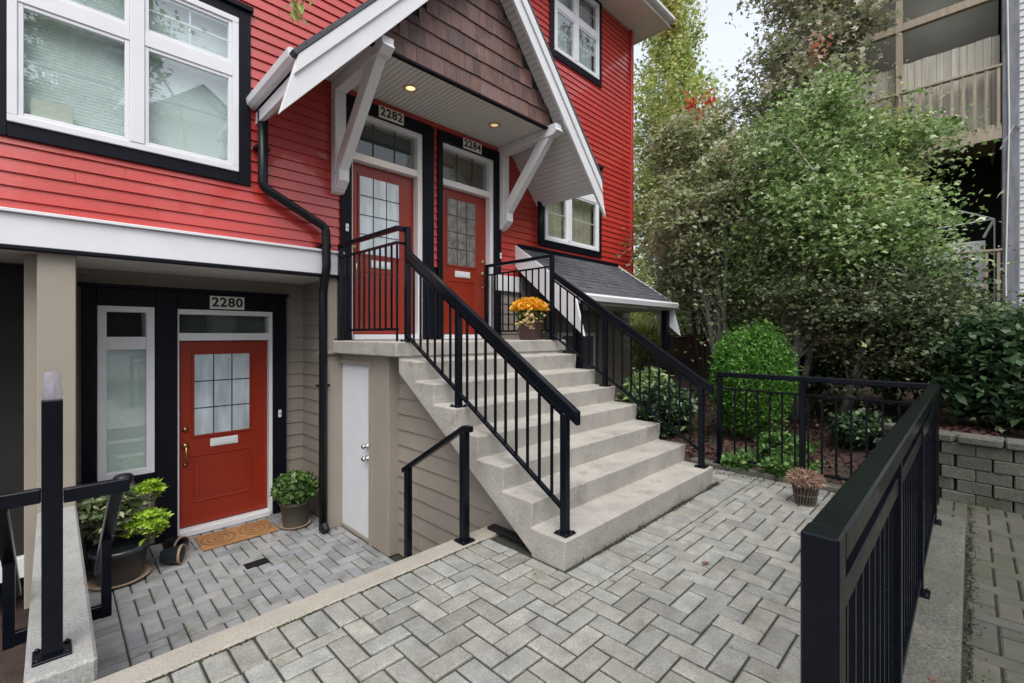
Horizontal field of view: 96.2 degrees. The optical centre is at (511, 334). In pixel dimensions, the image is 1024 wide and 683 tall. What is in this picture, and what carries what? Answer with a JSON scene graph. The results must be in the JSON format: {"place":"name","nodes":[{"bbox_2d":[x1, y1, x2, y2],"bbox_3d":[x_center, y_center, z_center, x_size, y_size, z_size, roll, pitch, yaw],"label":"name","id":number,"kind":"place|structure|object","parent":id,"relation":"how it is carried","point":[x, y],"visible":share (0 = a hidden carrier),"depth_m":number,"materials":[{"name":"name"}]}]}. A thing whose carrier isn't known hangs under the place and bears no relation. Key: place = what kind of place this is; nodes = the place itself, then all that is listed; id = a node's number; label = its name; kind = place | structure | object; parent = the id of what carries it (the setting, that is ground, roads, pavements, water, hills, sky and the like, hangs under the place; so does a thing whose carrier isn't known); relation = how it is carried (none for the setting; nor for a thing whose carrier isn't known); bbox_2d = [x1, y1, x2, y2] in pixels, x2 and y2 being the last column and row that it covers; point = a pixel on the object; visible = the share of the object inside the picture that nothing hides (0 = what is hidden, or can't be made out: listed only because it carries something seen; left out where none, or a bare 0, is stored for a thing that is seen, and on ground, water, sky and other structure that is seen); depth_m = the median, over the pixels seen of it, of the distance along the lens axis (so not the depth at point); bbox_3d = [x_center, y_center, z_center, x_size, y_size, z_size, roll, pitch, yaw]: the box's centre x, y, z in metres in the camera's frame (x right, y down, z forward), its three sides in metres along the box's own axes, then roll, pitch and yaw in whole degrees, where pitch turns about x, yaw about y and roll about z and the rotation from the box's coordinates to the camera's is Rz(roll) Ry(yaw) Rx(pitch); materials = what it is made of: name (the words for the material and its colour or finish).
{"place":"outdoors","nodes":[
{"label":"outdoors","id":0,"kind":"place"},
{"bbox_2d":[0,487,457,682],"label":"ground","id":1,"kind":"structure","parent":0,"point":[12,663],"depth_m":3.65,"materials":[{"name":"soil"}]},
{"bbox_2d":[84,510,403,678],"bbox_3d":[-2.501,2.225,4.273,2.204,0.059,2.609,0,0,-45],"label":"patio paving","id":2,"kind":"structure","parent":1,"relation":"on","point":[111,651],"depth_m":4.03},
{"bbox_2d":[23,506,97,682],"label":"wall","id":3,"kind":"structure","parent":2,"relation":"on","point":[79,664],"depth_m":2.23,"materials":[{"name":"concrete"}]},
{"bbox_2d":[0,509,27,650],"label":"side handrail","id":4,"kind":"object","parent":3,"relation":"attached to","point":[12,637],"visible":0.83,"depth_m":2.30,"materials":[{"name":"black metal"}]},
{"bbox_2d":[0,398,133,667],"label":"railing","id":5,"kind":"object","parent":3,"relation":"on","point":[51,495],"depth_m":1.96,"materials":[{"name":"black metal"}]},
{"bbox_2d":[90,492,122,620],"bbox_3d":[-2.281,1.136,2.549,0.101,0.888,1.170,0,0,-45],"label":"side handrail","id":6,"kind":"object","parent":3,"relation":"attached to","point":[103,568],"visible":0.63,"depth_m":2.56,"materials":[{"name":"black metal"}]},
{"bbox_2d":[83,482,145,568],"bbox_3d":[-3.803,1.802,4.382,0.537,0.785,0.483,0,0,-45],"label":"potted rhododendron","id":7,"kind":"object","parent":2,"relation":"on","point":[89,542],"visible":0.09,"depth_m":4.36,"materials":[{"name":"green plant"}]},
{"bbox_2d":[76,477,173,590],"bbox_3d":[-3.529,1.753,4.134,0.788,0.885,0.598,0,0,-45],"label":"potted choisya","id":8,"kind":"object","parent":2,"relation":"on","point":[129,554],"visible":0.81,"depth_m":4.09,"materials":[{"name":"plant"}]},
{"bbox_2d":[159,544,186,563],"bbox_3d":[-3.256,2.112,4.408,0.171,0.179,0.180,0,0,-16],"label":"pot","id":9,"kind":"object","parent":2,"relation":"on","point":[174,555],"visible":1,"depth_m":4.36,"materials":[{"name":"ceramic"}]},
{"bbox_2d":[163,536,189,549],"bbox_3d":[-3.388,2.112,4.628,0.171,0.179,0.180,0,0,12],"label":"pot","id":10,"kind":"object","parent":2,"relation":"on","point":[173,541],"visible":0.63,"depth_m":4.61,"materials":[{"name":"ceramic"}]},
{"bbox_2d":[194,519,278,551],"bbox_3d":[-3.023,2.188,5.059,0.720,0.018,0.430,0,0,-45],"label":"door mat","id":11,"kind":"object","parent":2,"relation":"on","point":[216,539],"depth_m":5.02,"materials":[{"name":"brown wicker"}]},
{"bbox_2d":[243,557,269,568],"bbox_3d":[-2.454,2.196,4.419,0.200,0.007,0.120,0,0,-45],"label":"floor drain","id":12,"kind":"object","parent":2,"relation":"on","point":[259,562],"visible":1,"depth_m":4.42,"materials":[{"name":"black metal"}]},
{"bbox_2d":[269,469,318,529],"bbox_3d":[-2.508,1.878,5.318,0.529,0.635,0.532,0,0,-45],"label":"potted shrub","id":13,"kind":"object","parent":2,"relation":"on","point":[293,492],"visible":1,"depth_m":5.20,"materials":[{"name":"green plant"}]},
{"bbox_2d":[91,526,497,682],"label":"patio kerb","id":14,"kind":"structure","parent":1,"relation":"on","point":[164,663],"depth_m":2.39,"materials":[{"name":"beige concrete"}]},
{"bbox_2d":[285,0,313,25],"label":"street tree","id":15,"kind":"object","parent":1,"relation":"on","point":[298,9],"visible":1,"depth_m":3.17,"materials":[{"name":"green plant"}]},
{"bbox_2d":[151,469,834,682],"bbox_3d":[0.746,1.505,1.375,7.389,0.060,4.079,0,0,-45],"label":"terrace paving","id":16,"kind":"structure","parent":1,"relation":"on","point":[766,656],"depth_m":2.42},
{"bbox_2d":[487,523,525,546],"bbox_3d":[0.007,1.465,3.345,0.080,0.030,0.480,0,0,-45],"label":"drain channel","id":17,"kind":"object","parent":16,"relation":"on","point":[505,532],"visible":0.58,"depth_m":3.37,"materials":[{"name":"black metal"}]},
{"bbox_2d":[332,339,712,570],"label":"concrete staircase","id":18,"kind":"structure","parent":16,"relation":"on","point":[629,472],"depth_m":3.99,"materials":[{"name":"grey concrete"}]},
{"bbox_2d":[335,225,410,341],"bbox_3d":[-1.467,-0.483,4.794,1.365,1.093,0.164,0,0,44],"label":"landing guard","id":19,"kind":"object","parent":18,"relation":"on","point":[406,230],"visible":0.88,"depth_m":4.66,"materials":[{"name":"black metal"}]},
{"bbox_2d":[405,249,579,537],"bbox_3d":[-0.283,0.246,3.642,0.106,2.112,2.000,0,0,-45],"label":"stair railing","id":20,"kind":"object","parent":18,"relation":"on","point":[548,392],"visible":1,"depth_m":3.48,"materials":[{"name":"black metal"}]},
{"bbox_2d":[482,254,556,339],"bbox_3d":[0.069,-0.483,6.330,0.106,1.093,1.361,0,0,-45],"label":"landing guard","id":21,"kind":"object","parent":18,"relation":"on","point":[551,267],"visible":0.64,"depth_m":6.28,"materials":[{"name":"black metal"}]},
{"bbox_2d":[509,296,548,339],"bbox_3d":[0.220,-0.213,5.728,0.515,0.544,0.608,0,0,-5],"label":"potted mum","id":22,"kind":"object","parent":18,"relation":"on","point":[528,310],"visible":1,"depth_m":5.65,"materials":[{"name":"orange plant"}]},
{"bbox_2d":[552,271,712,468],"bbox_3d":[1.237,0.246,5.162,0.106,2.112,2.000,0,0,-45],"label":"stair railing","id":23,"kind":"object","parent":18,"relation":"on","point":[688,372],"visible":1,"depth_m":5.03,"materials":[{"name":"black metal"}]},
{"bbox_2d":[143,468,990,682],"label":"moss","id":24,"kind":"object","parent":16,"relation":"on","point":[617,539],"visible":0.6,"depth_m":2.95,"materials":[{"name":"green plant"}]},
{"bbox_2d":[783,467,827,506],"bbox_3d":[2.575,1.318,4.026,0.350,0.318,0.362,0,0,-45],"label":"dry plant pot","id":25,"kind":"object","parent":16,"relation":"on","point":[805,492],"visible":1,"depth_m":3.96,"materials":[{"name":"brown plant"}]},
{"bbox_2d":[630,244,727,336],"bbox_3d":[4.685,-0.242,18.893,6.643,7.919,9.167,0,0,-20],"label":"background tree","id":26,"kind":"object","parent":1,"relation":"on","point":[646,314],"visible":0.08,"depth_m":17.65,"materials":[{"name":"green plant"}]},
{"bbox_2d":[642,290,794,361],"bbox_3d":[8.334,0.211,13.596,8.447,6.598,8.876,0,0,0],"label":"background tree","id":27,"kind":"object","parent":1,"relation":"on","point":[689,321],"visible":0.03,"depth_m":13.99,"materials":[{"name":"green plant"}]},
{"bbox_2d":[903,514,965,682],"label":"lane kerb","id":28,"kind":"structure","parent":1,"relation":"on","point":[935,648],"depth_m":2.43,"materials":[{"name":"grey concrete"}]},
{"bbox_2d":[713,372,941,682],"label":"terrace railing","id":29,"kind":"object","parent":28,"relation":"on","point":[866,532],"visible":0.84,"depth_m":1.58,"materials":[{"name":"black metal"}]},
{"bbox_2d":[634,0,788,320],"label":"sky","id":30,"kind":"structure","parent":0,"point":[725,43],"materials":[{"name":"white"}]},
{"bbox_2d":[614,365,1023,484],"bbox_3d":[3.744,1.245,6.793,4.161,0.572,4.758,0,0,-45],"label":"bark mulch","id":31,"kind":"object","parent":0,"point":[949,425],"visible":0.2,"depth_m":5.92,"materials":[{"name":"brown wood"}]},
{"bbox_2d":[0,0,680,608],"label":"red townhouse","id":32,"kind":"structure","parent":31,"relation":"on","point":[194,194],"depth_m":4.91,"materials":[{"name":"paint"}]},
{"bbox_2d":[0,263,23,555],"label":"dark door","id":33,"kind":"structure","parent":32,"relation":"in","point":[11,275],"depth_m":4.13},
{"bbox_2d":[96,305,154,481],"bbox_3d":[-3.974,0.575,4.731,0.448,1.730,0.210,0,0,-45],"label":"window","id":34,"kind":"structure","parent":32,"relation":"in","point":[125,335],"depth_m":4.72,"materials":[{"name":"glass"}]},
{"bbox_2d":[0,0,253,185],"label":"window","id":35,"kind":"structure","parent":32,"relation":"in","point":[144,82],"depth_m":3.99,"materials":[{"name":"white plastic"}]},
{"bbox_2d":[179,341,266,528],"bbox_3d":[-3.317,1.095,5.327,0.893,2.050,0.117,0,0,-45],"label":"front door","id":36,"kind":"structure","parent":32,"relation":"in","point":[223,384],"depth_m":5.31,"materials":[{"name":"red paint"}]},
{"bbox_2d":[342,363,367,537],"bbox_3d":[-1.783,1.248,5.112,0.112,1.835,0.826,0,0,-45],"label":"closet door","id":37,"kind":"structure","parent":32,"relation":"in","point":[354,377],"depth_m":5.08,"materials":[{"name":"white paint"}]},
{"bbox_2d":[353,162,412,333],"bbox_3d":[-1.610,-1.040,5.775,0.890,2.060,0.117,0,0,-45],"label":"front door","id":38,"kind":"structure","parent":32,"relation":"in","point":[382,199],"depth_m":5.76,"materials":[{"name":"red paint"}]},
{"bbox_2d":[443,187,485,333],"bbox_3d":[-0.697,-1.040,6.688,0.872,2.060,0.117,0,0,-45],"label":"front door","id":39,"kind":"structure","parent":32,"relation":"in","point":[464,215],"depth_m":6.71,"materials":[{"name":"red paint"}]},
{"bbox_2d":[539,165,602,257],"bbox_3d":[1.065,-2.390,8.403,1.850,1.780,0.202,0,0,-45],"label":"window","id":40,"kind":"structure","parent":32,"relation":"in","point":[567,225],"depth_m":8.56,"materials":[{"name":"white plastic"}]},
{"bbox_2d":[549,0,601,87],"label":"window","id":41,"kind":"structure","parent":32,"relation":"in","point":[572,34],"depth_m":8.50,"materials":[{"name":"white plastic"}]},
{"bbox_2d":[614,366,673,402],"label":"leafy shrub","id":42,"kind":"object","parent":31,"relation":"on","point":[644,377],"visible":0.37,"depth_m":7.70,"materials":[{"name":"green plant"}]},
{"bbox_2d":[630,313,660,370],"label":"leafy shrub","id":43,"kind":"object","parent":31,"relation":"on","point":[647,331],"visible":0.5,"depth_m":12.62,"materials":[{"name":"green plant"}]},
{"bbox_2d":[626,380,697,437],"bbox_3d":[2.140,1.109,6.595,1.096,0.960,1.133,0,0,-45],"label":"leafy shrub","id":44,"kind":"object","parent":31,"relation":"on","point":[642,414],"visible":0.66,"depth_m":6.36,"materials":[{"name":"green plant"}]},
{"bbox_2d":[634,0,737,336],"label":"columnar tree","id":45,"kind":"object","parent":31,"relation":"on","point":[675,62],"visible":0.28,"depth_m":13.48,"materials":[{"name":"green plant"}]},
{"bbox_2d":[615,82,793,363],"bbox_3d":[3.815,-1.955,9.447,3.737,6.295,4.510,0,0,8],"label":"maple tree","id":46,"kind":"object","parent":31,"relation":"on","point":[691,224],"visible":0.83,"depth_m":8.89,"materials":[{"name":"green plant"}]},
{"bbox_2d":[637,335,793,369],"bbox_3d":[1.769,0.590,15.782,0.100,1.180,14.417,0,0,-45],"label":"wooden fence","id":47,"kind":"object","parent":31,"relation":"on","point":[681,345],"visible":0.02,"depth_m":12.75,"materials":[{"name":"brown wood"}]},
{"bbox_2d":[635,205,824,375],"bbox_3d":[5.031,-1.016,10.791,4.828,5.053,5.316,0,0,-45],"label":"maple tree","id":48,"kind":"object","parent":31,"relation":"on","point":[703,365],"visible":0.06,"depth_m":11.12,"materials":[{"name":"green plant"}]},
{"bbox_2d":[705,314,802,439],"bbox_3d":[3.237,0.643,6.204,1.225,1.843,1.217,0,0,-45],"label":"round shrub","id":49,"kind":"object","parent":31,"relation":"on","point":[765,347],"visible":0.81,"depth_m":5.95,"materials":[{"name":"green plant"}]},
{"bbox_2d":[690,457,841,492],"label":"garden kerb","id":50,"kind":"structure","parent":31,"relation":"on","point":[832,487],"depth_m":4.81,"materials":[{"name":"grey concrete"}]},
{"bbox_2d":[720,445,828,480],"bbox_3d":[3.029,1.367,4.843,0.840,0.239,1.407,0,0,-45],"label":"ground cover","id":51,"kind":"object","parent":31,"relation":"on","point":[738,459],"visible":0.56,"depth_m":4.88,"materials":[{"name":"green plant"}]},
{"bbox_2d":[753,431,820,460],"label":"leafy shrub","id":52,"kind":"object","parent":31,"relation":"on","point":[788,441],"visible":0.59,"depth_m":5.26,"materials":[{"name":"green plant"}]},
{"bbox_2d":[680,0,955,339],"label":"autumn tree","id":53,"kind":"object","parent":31,"relation":"on","point":[792,57],"visible":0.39,"depth_m":8.49,"materials":[{"name":"green plant"}]},
{"bbox_2d":[790,340,851,412],"bbox_3d":[4.752,0.781,7.404,1.201,1.409,1.389,0,0,-45],"label":"leafy shrub","id":54,"kind":"object","parent":31,"relation":"on","point":[820,371],"visible":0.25,"depth_m":7.06,"materials":[{"name":"green plant"}]},
{"bbox_2d":[670,58,1019,420],"bbox_3d":[4.972,-1.396,7.050,4.686,5.553,5.238,0,0,-45],"label":"maple tree","id":55,"kind":"object","parent":31,"relation":"on","point":[835,206],"visible":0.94,"depth_m":6.61,"materials":[{"name":"green plant"}]},
{"bbox_2d":[826,407,894,449],"bbox_3d":[4.226,1.208,5.553,0.812,0.662,0.739,0,0,-45],"label":"leafy shrub","id":56,"kind":"object","parent":31,"relation":"on","point":[858,428],"visible":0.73,"depth_m":5.43,"materials":[{"name":"green plant"}]},
{"bbox_2d":[704,249,1023,435],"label":"weeping maple","id":57,"kind":"object","parent":31,"relation":"on","point":[854,325],"visible":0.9,"depth_m":5.74,"materials":[{"name":"plant"}]},
{"bbox_2d":[833,339,920,406],"bbox_3d":[6.139,0.583,7.416,1.240,1.605,1.836,0,0,-45],"label":"leafy shrub","id":58,"kind":"object","parent":31,"relation":"on","point":[888,396],"visible":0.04,"depth_m":7.36,"materials":[{"name":"green plant"}]},
{"bbox_2d":[789,0,1023,385],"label":"balcony building","id":59,"kind":"structure","parent":31,"relation":"on","point":[970,49],"depth_m":8.42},
{"bbox_2d":[924,210,995,301],"bbox_3d":[7.990,-1.325,8.450,0.093,1.910,1.250,0,0,-45],"label":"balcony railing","id":60,"kind":"object","parent":59,"relation":"on","point":[981,266],"visible":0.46,"depth_m":8.18,"materials":[{"name":"grey metal"}]},
{"bbox_2d":[867,238,1023,423],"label":"climbing shrub","id":61,"kind":"object","parent":31,"relation":"on","point":[926,379],"visible":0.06,"depth_m":6.16,"materials":[{"name":"green plant"}]},
{"bbox_2d":[918,303,1023,434],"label":"leafy shrub","id":62,"kind":"object","parent":31,"relation":"on","point":[996,341],"visible":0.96,"depth_m":4.75,"materials":[{"name":"green plant"}]},
{"bbox_2d":[937,496,1023,682],"bbox_3d":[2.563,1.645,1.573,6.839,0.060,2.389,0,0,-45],"label":"path paving","id":63,"kind":"structure","parent":0,"point":[1008,622],"depth_m":2.89,"materials":[{"name":"grey concrete"}]},
{"bbox_2d":[876,423,1023,515],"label":"block wall","id":64,"kind":"structure","parent":63,"relation":"on","point":[986,471],"depth_m":4.34,"materials":[{"name":"grey concrete"}]},
{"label":"patio steps","id":65,"kind":"structure","parent":0,"visible":0},
{"bbox_2d":[401,425,474,558],"bbox_3d":[-0.598,1.323,3.539,0.111,1.355,0.870,0,0,-45],"label":"steps handrail","id":66,"kind":"object","parent":65,"relation":"on","point":[463,434],"visible":0.98,"depth_m":3.28,"materials":[{"name":"black metal"}]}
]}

